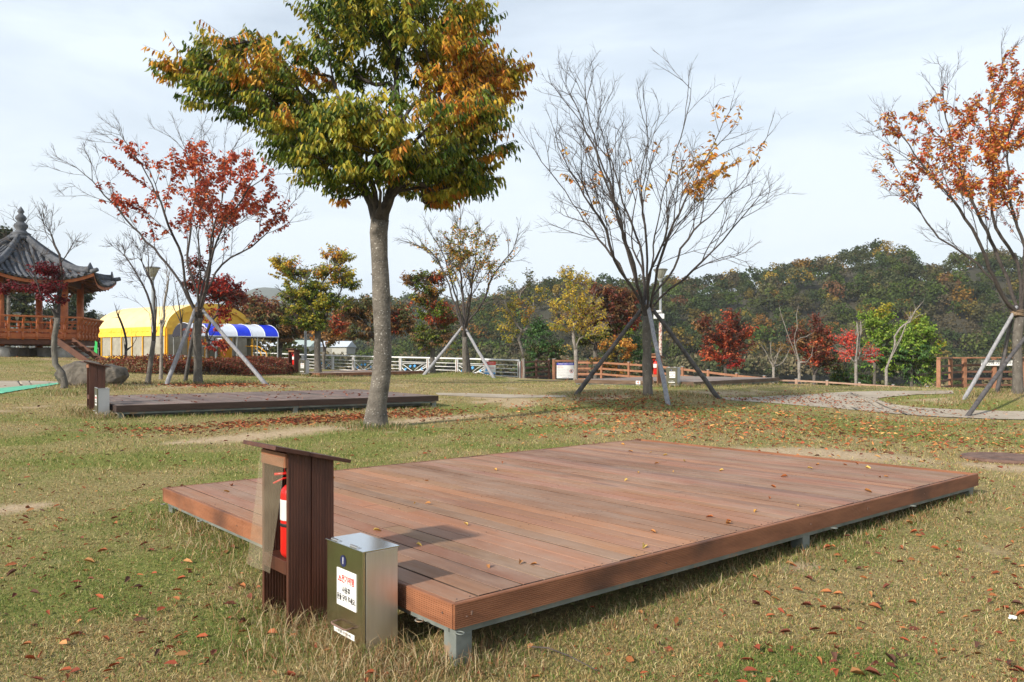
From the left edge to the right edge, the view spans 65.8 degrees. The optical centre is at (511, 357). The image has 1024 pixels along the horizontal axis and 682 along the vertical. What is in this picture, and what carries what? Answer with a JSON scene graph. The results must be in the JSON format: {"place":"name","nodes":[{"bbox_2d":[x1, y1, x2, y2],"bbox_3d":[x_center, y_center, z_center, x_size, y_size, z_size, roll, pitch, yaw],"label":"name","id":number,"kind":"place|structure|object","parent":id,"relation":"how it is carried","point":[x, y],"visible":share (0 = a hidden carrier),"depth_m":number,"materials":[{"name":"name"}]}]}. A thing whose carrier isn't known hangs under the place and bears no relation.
{"place":"outdoors","nodes":[
{"label":"outdoors","id":0,"kind":"place"},
{"bbox_2d":[0,381,57,387],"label":"path","id":1,"kind":"structure","parent":0,"point":[13,383],"depth_m":20.62,"materials":[{"name":"concrete"}]},
{"bbox_2d":[224,287,293,309],"bbox_3d":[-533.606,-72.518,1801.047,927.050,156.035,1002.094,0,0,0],"label":"distant mountain","id":2,"kind":"structure","parent":0,"point":[269,293],"depth_m":1603.47,"materials":[{"name":"grey"}]},
{"bbox_2d":[436,393,565,397],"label":"path","id":3,"kind":"structure","parent":0,"point":[493,395],"depth_m":20.42,"materials":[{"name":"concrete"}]},
{"bbox_2d":[0,356,1023,681],"bbox_3d":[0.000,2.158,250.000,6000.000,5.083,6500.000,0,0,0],"label":"lawn","id":4,"kind":"structure","parent":0,"point":[34,364],"depth_m":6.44,"materials":[{"name":"green plant"}]},
{"bbox_2d":[0,223,25,325],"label":"evergreen tree","id":5,"kind":"object","parent":4,"relation":"on","point":[7,231],"visible":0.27,"depth_m":59.96,"materials":[{"name":"green plant"}]},
{"bbox_2d":[0,202,40,346],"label":"thin bare tree","id":6,"kind":"object","parent":4,"relation":"on","point":[8,306],"visible":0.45,"depth_m":47.94,"materials":[{"name":"brown plant"}]},
{"bbox_2d":[0,383,57,392],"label":"green kerb","id":7,"kind":"structure","parent":4,"relation":"on","point":[8,389],"depth_m":19.18,"materials":[{"name":"paint"}]},
{"bbox_2d":[4,292,59,347],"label":"evergreen tree","id":8,"kind":"object","parent":4,"relation":"on","point":[25,309],"visible":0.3,"depth_m":65.29,"materials":[{"name":"green plant"}]},
{"bbox_2d":[0,198,91,387],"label":"maroon maple","id":9,"kind":"object","parent":4,"relation":"on","point":[48,289],"visible":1,"depth_m":19.45,"materials":[{"name":"red plant"}]},
{"bbox_2d":[0,207,120,360],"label":"pavilion","id":10,"kind":"structure","parent":4,"relation":"on","point":[83,335],"depth_m":33.15,"materials":[{"name":"wood"}]},
{"bbox_2d":[43,292,99,347],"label":"evergreen tree","id":11,"kind":"object","parent":4,"relation":"on","point":[72,307],"visible":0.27,"depth_m":69.70,"materials":[{"name":"green plant"}]},
{"bbox_2d":[54,360,99,385],"bbox_3d":[-11.209,0.481,20.760,1.398,0.800,0.914,0,0,0],"label":"boulder","id":12,"kind":"object","parent":4,"relation":"on","point":[76,372],"visible":0.34,"depth_m":20.38,"materials":[{"name":"grey stone"}]},
{"bbox_2d":[81,361,110,410],"bbox_3d":[-7.933,0.635,15.087,0.457,1.131,0.446,0,0,-35],"label":"extinguisher cabinet","id":13,"kind":"object","parent":4,"relation":"on","point":[96,375],"visible":0.65,"depth_m":14.94,"materials":[{"name":"brown wood"}]},
{"bbox_2d":[93,387,109,416],"bbox_3d":[-7.582,0.836,14.595,0.251,0.569,0.393,0,0,-35],"label":"power box","id":14,"kind":"object","parent":4,"relation":"on","point":[102,400],"visible":0.75,"depth_m":14.46,"materials":[{"name":"metal"}]},
{"bbox_2d":[93,388,97,413],"bbox_3d":[-7.666,0.826,14.537,0.058,0.504,0.377,0,0,-35],"label":"door","id":15,"kind":"structure","parent":14,"relation":"in","point":[95,390],"depth_m":14.47,"materials":[{"name":"silver metal"}]},
{"bbox_2d":[105,364,128,385],"bbox_3d":[-10.415,0.516,20.617,0.803,0.691,0.816,0,0,0],"label":"boulder","id":16,"kind":"object","parent":4,"relation":"on","point":[118,375],"visible":0.56,"depth_m":20.38,"materials":[{"name":"grey stone"}]},
{"bbox_2d":[111,303,137,357],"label":"cut bare tree","id":17,"kind":"object","parent":4,"relation":"on","point":[126,349],"visible":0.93,"depth_m":35.05,"materials":[{"name":"brown plant"}]},
{"bbox_2d":[98,228,170,383],"bbox_3d":[-10.342,-1.346,21.519,1.879,4.452,1.605,0,0,29],"label":"thin bare tree","id":18,"kind":"object","parent":4,"relation":"on","point":[151,354],"visible":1,"depth_m":21.48,"materials":[{"name":"brown plant"}]},
{"bbox_2d":[145,266,160,353],"bbox_3d":[-15.206,-1.771,33.500,0.640,4.158,0.630,0,0,0],"label":"street lamp","id":19,"kind":"object","parent":4,"relation":"on","point":[152,274],"visible":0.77,"depth_m":33.45,"materials":[{"name":"grey metal"}]},
{"bbox_2d":[156,249,173,378],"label":"thin bare tree","id":20,"kind":"object","parent":4,"relation":"on","point":[162,322],"visible":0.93,"depth_m":23.98,"materials":[{"name":"grey plant"}]},
{"bbox_2d":[33,110,312,383],"bbox_3d":[-9.438,-3.170,22.643,7.701,8.156,4.939,0,0,24],"label":"red leaved tree","id":21,"kind":"object","parent":4,"relation":"on","point":[228,215],"visible":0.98,"depth_m":22.35,"materials":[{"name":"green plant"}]},
{"bbox_2d":[168,274,185,358],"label":"thin bare tree","id":22,"kind":"object","parent":4,"relation":"on","point":[181,326],"visible":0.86,"depth_m":31.98,"materials":[{"name":"grey plant"}]},
{"bbox_2d":[94,303,267,359],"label":"event tent","id":23,"kind":"object","parent":4,"relation":"on","point":[111,333],"visible":0.41,"depth_m":47.45,"materials":[{"name":"beige fabric"}]},
{"bbox_2d":[103,337,110,355],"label":"window","id":24,"kind":"structure","parent":23,"relation":"in","point":[106,340],"depth_m":48.81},
{"bbox_2d":[112,337,120,355],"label":"window","id":25,"kind":"structure","parent":23,"relation":"in","point":[116,341],"depth_m":48.16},
{"bbox_2d":[133,336,141,355],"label":"window","id":26,"kind":"structure","parent":23,"relation":"in","point":[137,346],"depth_m":46.84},
{"bbox_2d":[144,336,150,355],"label":"window","id":27,"kind":"structure","parent":23,"relation":"in","point":[147,339],"depth_m":46.22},
{"bbox_2d":[155,336,163,355],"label":"window","id":28,"kind":"structure","parent":23,"relation":"in","point":[157,346],"depth_m":45.58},
{"bbox_2d":[168,334,187,355],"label":"window","id":29,"kind":"structure","parent":23,"relation":"in","point":[177,340],"depth_m":45.64,"materials":[{"name":"grey glass"}]},
{"bbox_2d":[232,338,246,355],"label":"window","id":30,"kind":"structure","parent":23,"relation":"in","point":[242,342],"depth_m":49.31,"materials":[{"name":"grey glass"}]},
{"bbox_2d":[93,353,309,375],"bbox_3d":[-10.713,0.294,30.687,4.744,0.882,11.002,0,0,19],"label":"hedge","id":31,"kind":"object","parent":4,"relation":"on","point":[236,364],"visible":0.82,"depth_m":27.67,"materials":[{"name":"brown plant"}]},
{"bbox_2d":[173,252,252,357],"bbox_3d":[-11.665,-1.729,30.962,3.081,4.694,1.824,0,0,0],"label":"scarlet maple","id":32,"kind":"object","parent":4,"relation":"on","point":[225,291],"visible":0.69,"depth_m":30.90,"materials":[{"name":"red plant"}]},
{"bbox_2d":[165,302,268,384],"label":"support stakes","id":33,"kind":"object","parent":4,"relation":"on","point":[229,342],"visible":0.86,"depth_m":22.20,"materials":[{"name":"wood"}]},
{"bbox_2d":[172,322,278,360],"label":"striped canopy","id":34,"kind":"object","parent":4,"relation":"on","point":[236,331],"visible":0.7,"depth_m":44.15,"materials":[{"name":"blue fabric"}]},
{"bbox_2d":[134,382,340,389],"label":"fallen leaves","id":35,"kind":"object","parent":4,"relation":"on","point":[204,384],"visible":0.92,"depth_m":21.62,"materials":[{"name":"brown plant"}]},
{"bbox_2d":[220,289,270,321],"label":"bronze tree","id":36,"kind":"object","parent":4,"relation":"on","point":[249,304],"visible":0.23,"depth_m":51.54,"materials":[{"name":"brown plant"}]},
{"bbox_2d":[44,406,489,437],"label":"fallen leaves","id":37,"kind":"object","parent":4,"relation":"on","point":[344,416],"visible":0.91,"depth_m":14.14,"materials":[{"name":"brown plant"}]},
{"bbox_2d":[110,389,438,417],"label":"camping deck","id":38,"kind":"structure","parent":4,"relation":"on","point":[144,405],"depth_m":16.36,"materials":[{"name":"brown wood"}]},
{"bbox_2d":[244,296,310,357],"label":"bronze tree","id":39,"kind":"object","parent":4,"relation":"on","point":[271,313],"visible":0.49,"depth_m":46.52,"materials":[{"name":"brown plant"}]},
{"bbox_2d":[287,349,301,372],"bbox_3d":[-8.671,0.225,31.472,0.446,1.131,0.457,0,0,34],"label":"extinguisher cabinet","id":40,"kind":"object","parent":4,"relation":"on","point":[295,352],"visible":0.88,"depth_m":31.40,"materials":[{"name":"brown wood"}]},
{"bbox_2d":[243,440,350,626],"bbox_3d":[-1.236,1.043,4.546,0.457,1.131,0.446,0,0,-40],"label":"extinguisher cabinet","id":41,"kind":"object","parent":4,"relation":"on","point":[295,579],"visible":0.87,"depth_m":4.43,"materials":[{"name":"brown wood"}]},
{"bbox_2d":[273,468,285,557],"bbox_3d":[-1.245,0.863,4.461,0.171,0.525,0.144,0,0,11],"label":"fire extinguisher","id":42,"kind":"object","parent":41,"relation":"on","point":[283,520],"visible":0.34,"depth_m":4.41,"materials":[{"name":"red paint"}]},
{"bbox_2d":[285,340,313,353],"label":"long shed","id":43,"kind":"structure","parent":4,"relation":"on","point":[310,344],"depth_m":207.68,"materials":[{"name":"beige"}]},
{"bbox_2d":[299,360,308,373],"bbox_3d":[-8.213,0.381,31.179,0.393,0.569,0.251,0,0,34],"label":"power box","id":44,"kind":"object","parent":4,"relation":"on","point":[303,366],"visible":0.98,"depth_m":31.09,"materials":[{"name":"metal"}]},
{"bbox_2d":[298,269,311,359],"bbox_3d":[-9.002,-1.565,34.500,0.640,4.571,0.630,0,0,0],"label":"street lamp","id":45,"kind":"object","parent":4,"relation":"on","point":[305,331],"visible":0.36,"depth_m":34.45,"materials":[{"name":"grey metal"}]},
{"bbox_2d":[267,243,362,371],"bbox_3d":[-8.224,-1.977,33.008,3.948,5.667,2.365,0,0,0],"label":"yellow green tree","id":46,"kind":"object","parent":4,"relation":"on","point":[312,298],"visible":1,"depth_m":32.80,"materials":[{"name":"green plant"}]},
{"bbox_2d":[308,309,351,369],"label":"bronze tree","id":47,"kind":"object","parent":4,"relation":"on","point":[327,334],"visible":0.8,"depth_m":45.75,"materials":[{"name":"brown plant"}]},
{"bbox_2d":[320,341,355,358],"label":"long shed","id":48,"kind":"structure","parent":4,"relation":"on","point":[346,347],"depth_m":210.06,"materials":[{"name":"beige"}]},
{"bbox_2d":[141,0,536,427],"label":"tree","id":49,"kind":"object","parent":4,"relation":"on","point":[447,173],"visible":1,"depth_m":13.23,"materials":[{"name":"green plant"}]},
{"bbox_2d":[169,352,520,377],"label":"railing","id":50,"kind":"object","parent":4,"relation":"on","point":[427,365],"visible":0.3,"depth_m":45.45,"materials":[{"name":"white wood"}]},
{"bbox_2d":[483,362,495,373],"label":"banner sign","id":51,"kind":"object","parent":50,"relation":"attached to","point":[492,365],"visible":0.73,"depth_m":42.17,"materials":[{"name":"white"}]},
{"bbox_2d":[325,533,398,655],"bbox_3d":[-0.800,1.234,4.125,0.251,0.569,0.393,0,0,-40],"label":"power box","id":52,"kind":"object","parent":4,"relation":"on","point":[362,587],"visible":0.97,"depth_m":4.02,"materials":[{"name":"silver metal"}]},
{"bbox_2d":[327,540,364,652],"bbox_3d":[-0.873,1.224,4.063,0.057,0.504,0.377,0,0,-40],"label":"door","id":53,"kind":"structure","parent":52,"relation":"in","point":[345,566],"depth_m":4.05,"materials":[{"name":"green metal"}]},
{"bbox_2d":[309,370,424,376],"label":"camping deck","id":54,"kind":"structure","parent":4,"relation":"on","point":[351,372],"depth_m":33.36,"materials":[{"name":"brown wood"}]},
{"bbox_2d":[334,293,418,352],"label":"bronze tree","id":55,"kind":"object","parent":4,"relation":"on","point":[359,311],"visible":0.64,"depth_m":49.54,"materials":[{"name":"brown plant"}]},
{"bbox_2d":[397,268,458,372],"bbox_3d":[-4.104,-1.707,38.977,3.203,5.361,2.262,0,0,0],"label":"red green tree","id":56,"kind":"object","parent":4,"relation":"on","point":[441,319],"visible":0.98,"depth_m":38.81,"materials":[{"name":"green plant"}]},
{"bbox_2d":[422,324,495,377],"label":"support stakes","id":57,"kind":"object","parent":4,"relation":"on","point":[429,368],"visible":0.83,"depth_m":35.70,"materials":[{"name":"wood"}]},
{"bbox_2d":[393,202,531,372],"bbox_3d":[-2.318,-3.436,35.863,6.578,8.589,5.599,0,0,0],"label":"amber tree","id":58,"kind":"object","parent":4,"relation":"on","point":[462,256],"visible":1,"depth_m":35.79,"materials":[{"name":"brown plant"}]},
{"bbox_2d":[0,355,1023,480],"bbox_3d":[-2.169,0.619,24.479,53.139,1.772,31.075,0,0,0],"label":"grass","id":59,"kind":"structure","parent":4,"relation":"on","point":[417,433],"depth_m":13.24,"materials":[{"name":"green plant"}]},
{"bbox_2d":[0,356,1023,681],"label":"fallen leaves","id":60,"kind":"object","parent":4,"relation":"on","point":[70,669],"depth_m":4.67,"materials":[{"name":"brown plant"}]},
{"bbox_2d":[494,267,548,377],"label":"sparse yellow tree","id":61,"kind":"object","parent":4,"relation":"on","point":[510,315],"visible":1,"depth_m":39.93,"materials":[{"name":"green plant"}]},
{"bbox_2d":[521,359,549,378],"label":"timber fence","id":62,"kind":"object","parent":4,"relation":"on","point":[536,367],"visible":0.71,"depth_m":43.44,"materials":[{"name":"brown wood"}]},
{"bbox_2d":[512,313,567,378],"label":"tree","id":63,"kind":"object","parent":4,"relation":"on","point":[539,350],"visible":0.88,"depth_m":49.76,"materials":[{"name":"green plant"}]},
{"bbox_2d":[552,359,573,378],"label":"notice board","id":64,"kind":"object","parent":4,"relation":"on","point":[565,370],"visible":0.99,"depth_m":41.16,"materials":[{"name":"grey paint"}]},
{"bbox_2d":[529,646,597,670],"bbox_3d":[0.253,1.469,3.891,0.421,0.031,0.030,0,0,41],"label":"twig","id":65,"kind":"object","parent":4,"relation":"on","point":[561,653],"visible":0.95,"depth_m":3.92,"materials":[{"name":"brown wood"}]},
{"bbox_2d":[161,439,977,665],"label":"camping deck","id":66,"kind":"structure","parent":4,"relation":"on","point":[577,522],"depth_m":6.15,"materials":[{"name":"brown wood"}]},
{"bbox_2d":[554,358,587,379],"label":"timber fence","id":67,"kind":"object","parent":4,"relation":"on","point":[578,366],"visible":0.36,"depth_m":46.98,"materials":[{"name":"brown wood"}]},
{"bbox_2d":[546,264,612,379],"bbox_3d":[3.128,-1.569,36.897,3.152,5.609,1.970,0,0,0],"label":"yellow tree","id":68,"kind":"object","parent":4,"relation":"on","point":[567,297],"visible":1,"depth_m":36.88,"materials":[{"name":"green plant"}]},
{"bbox_2d":[567,280,641,378],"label":"dark red tree","id":69,"kind":"object","parent":4,"relation":"on","point":[618,302],"visible":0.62,"depth_m":46.51,"materials":[{"name":"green plant"}]},
{"bbox_2d":[586,335,638,377],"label":"golden bush tree","id":70,"kind":"object","parent":4,"relation":"on","point":[629,346],"visible":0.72,"depth_m":44.91,"materials":[{"name":"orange plant"}]},
{"bbox_2d":[620,336,654,375],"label":"tree","id":71,"kind":"object","parent":4,"relation":"on","point":[639,351],"visible":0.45,"depth_m":47.94,"materials":[{"name":"green plant"}]},
{"bbox_2d":[255,338,1023,388],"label":"riverside scrub","id":72,"kind":"object","parent":4,"relation":"on","point":[760,365],"visible":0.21,"depth_m":151.91,"materials":[{"name":"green plant"}]},
{"bbox_2d":[574,300,721,404],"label":"support stakes","id":73,"kind":"object","parent":4,"relation":"on","point":[658,359],"visible":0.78,"depth_m":19.85,"materials":[{"name":"wood"}]},
{"bbox_2d":[651,354,664,384],"bbox_3d":[4.437,0.455,24.608,0.446,1.131,0.457,0,0,41],"label":"extinguisher cabinet","id":74,"kind":"object","parent":4,"relation":"on","point":[653,356],"visible":0.3,"depth_m":24.49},
{"bbox_2d":[512,42,804,395],"bbox_3d":[3.414,-3.508,20.010,7.153,9.225,5.712,0,0,0],"label":"bare tree","id":75,"kind":"object","parent":4,"relation":"on","point":[647,352],"visible":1,"depth_m":19.35,"materials":[{"name":"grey plant"}]},
{"bbox_2d":[653,268,667,355],"bbox_3d":[6.341,-1.336,34.200,0.790,5.028,0.630,0,0,0],"label":"street lamp","id":76,"kind":"object","parent":4,"relation":"on","point":[661,273],"visible":0.72,"depth_m":34.13,"materials":[{"name":"white metal"}]},
{"bbox_2d":[303,389,1023,472],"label":"fallen leaves","id":77,"kind":"object","parent":4,"relation":"on","point":[764,422],"visible":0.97,"depth_m":14.82,"materials":[{"name":"brown plant"}]},
{"bbox_2d":[578,362,766,378],"bbox_3d":[6.652,1.169,35.047,0.282,2.074,9.943,0,0,-45],"label":"timber fence","id":78,"kind":"object","parent":4,"relation":"on","point":[628,370],"visible":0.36,"depth_m":36.27,"materials":[{"name":"brown wood"}]},
{"bbox_2d":[666,367,680,385],"bbox_3d":[4.933,0.581,24.260,0.393,0.569,0.251,0,0,41],"label":"power box","id":79,"kind":"object","parent":4,"relation":"on","point":[673,375],"visible":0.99,"depth_m":24.18,"materials":[{"name":"metal"}]},
{"bbox_2d":[666,368,676,383],"bbox_3d":[4.869,0.571,24.188,0.377,0.504,0.057,0,0,41],"label":"door","id":80,"kind":"structure","parent":79,"relation":"in","point":[671,373],"depth_m":24.20,"materials":[{"name":"silver metal"}]},
{"bbox_2d":[574,376,779,386],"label":"camping deck","id":81,"kind":"structure","parent":4,"relation":"on","point":[691,380],"depth_m":26.63,"materials":[{"name":"brown wood"}]},
{"bbox_2d":[691,307,759,376],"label":"red shrub tree","id":82,"kind":"object","parent":4,"relation":"on","point":[732,333],"visible":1,"depth_m":37.88,"materials":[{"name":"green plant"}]},
{"bbox_2d":[760,342,790,383],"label":"leafless sapling","id":83,"kind":"object","parent":4,"relation":"on","point":[773,369],"visible":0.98,"depth_m":34.48,"materials":[{"name":"grey plant"}]},
{"bbox_2d":[778,302,814,383],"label":"forked leafless tree","id":84,"kind":"object","parent":4,"relation":"on","point":[799,362],"visible":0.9,"depth_m":35.25,"materials":[{"name":"grey plant"}]},
{"bbox_2d":[785,310,845,384],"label":"red shrub tree","id":85,"kind":"object","parent":4,"relation":"on","point":[821,338],"visible":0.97,"depth_m":40.83,"materials":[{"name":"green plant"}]},
{"bbox_2d":[771,378,928,387],"bbox_3d":[14.562,1.403,34.186,6.992,0.980,0.518,0,0,17],"label":"timber fence","id":86,"kind":"object","parent":4,"relation":"on","point":[796,380],"visible":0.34,"depth_m":34.51,"materials":[{"name":"brown wood"}]},
{"bbox_2d":[828,361,880,385],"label":"green bush","id":87,"kind":"object","parent":4,"relation":"on","point":[863,378],"visible":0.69,"depth_m":41.80,"materials":[{"name":"green plant"}]},
{"bbox_2d":[849,322,861,385],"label":"leafless tree","id":88,"kind":"object","parent":4,"relation":"on","point":[855,363],"visible":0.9,"depth_m":34.58,"materials":[{"name":"grey plant"}]},
{"bbox_2d":[829,319,882,381],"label":"bright red tree","id":89,"kind":"object","parent":4,"relation":"on","point":[844,340],"visible":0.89,"depth_m":36.40,"materials":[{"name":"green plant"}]},
{"bbox_2d":[849,301,908,384],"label":"bright green tree","id":90,"kind":"object","parent":4,"relation":"on","point":[873,322],"visible":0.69,"depth_m":40.77,"materials":[{"name":"green plant"}]},
{"bbox_2d":[885,293,925,384],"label":"crooked leafless tree","id":91,"kind":"object","parent":4,"relation":"on","point":[892,353],"visible":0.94,"depth_m":34.18,"materials":[{"name":"grey plant"}]},
{"bbox_2d":[880,309,947,386],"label":"bright green tree","id":92,"kind":"object","parent":4,"relation":"on","point":[919,346],"visible":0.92,"depth_m":39.71,"materials":[{"name":"green plant"}]},
{"bbox_2d":[842,25,1023,393],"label":"orange leaved tree","id":93,"kind":"object","parent":4,"relation":"on","point":[996,146],"visible":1,"depth_m":20.07,"materials":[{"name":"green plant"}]},
{"bbox_2d":[936,357,1023,388],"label":"timber fence","id":94,"kind":"object","parent":4,"relation":"on","point":[964,372],"visible":0.73,"depth_m":35.75,"materials":[{"name":"brown wood"}]},
{"bbox_2d":[981,360,1012,365],"bbox_3d":[22.129,0.251,35.839,1.770,0.260,0.022,0,0,0],"label":"warning sign","id":95,"kind":"object","parent":94,"relation":"attached to","point":[993,363],"visible":0.43,"depth_m":35.83,"materials":[{"name":"white"}]},
{"bbox_2d":[960,452,1023,464],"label":"manhole cover","id":96,"kind":"object","parent":4,"relation":"on","point":[1003,458],"visible":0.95,"depth_m":10.63,"materials":[{"name":"concrete"}]},
{"bbox_2d":[962,305,1023,415],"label":"support stakes","id":97,"kind":"object","parent":4,"relation":"on","point":[998,375],"visible":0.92,"depth_m":20.03,"materials":[{"name":"wood"}]},
{"bbox_2d":[0,0,1023,315],"label":"sky","id":98,"kind":"structure","parent":0,"point":[64,63],"materials":[{"name":"white"}]},
{"bbox_2d":[439,262,1023,378],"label":"hill","id":99,"kind":"structure","parent":0,"point":[973,271],"depth_m":208.52,"materials":[{"name":"green plant"}]},
{"bbox_2d":[357,238,1023,360],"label":"hillside woodland","id":100,"kind":"object","parent":99,"relation":"on","point":[901,261],"visible":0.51,"depth_m":207.31,"materials":[{"name":"green plant"}]},
{"bbox_2d":[722,393,894,413],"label":"path","id":101,"kind":"structure","parent":0,"point":[849,405],"depth_m":20.17,"materials":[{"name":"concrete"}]},
{"bbox_2d":[826,390,952,399],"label":"path","id":102,"kind":"structure","parent":0,"point":[874,394],"depth_m":22.10,"materials":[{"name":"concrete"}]},
{"bbox_2d":[849,392,1023,418],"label":"path","id":103,"kind":"structure","parent":0,"point":[879,404],"depth_m":18.03,"materials":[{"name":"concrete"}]},
{"bbox_2d":[697,390,1018,416],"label":"fallen leaves","id":104,"kind":"object","parent":103,"relation":"on","point":[799,399],"visible":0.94,"depth_m":20.08,"materials":[{"name":"brown plant"}]},
{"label":"middle hill","id":105,"kind":"structure","parent":0,"visible":0},
{"bbox_2d":[258,279,561,351],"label":"hillside woodland","id":106,"kind":"object","parent":105,"relation":"on","point":[359,343],"visible":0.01,"depth_m":394.93,"materials":[{"name":"green plant"}]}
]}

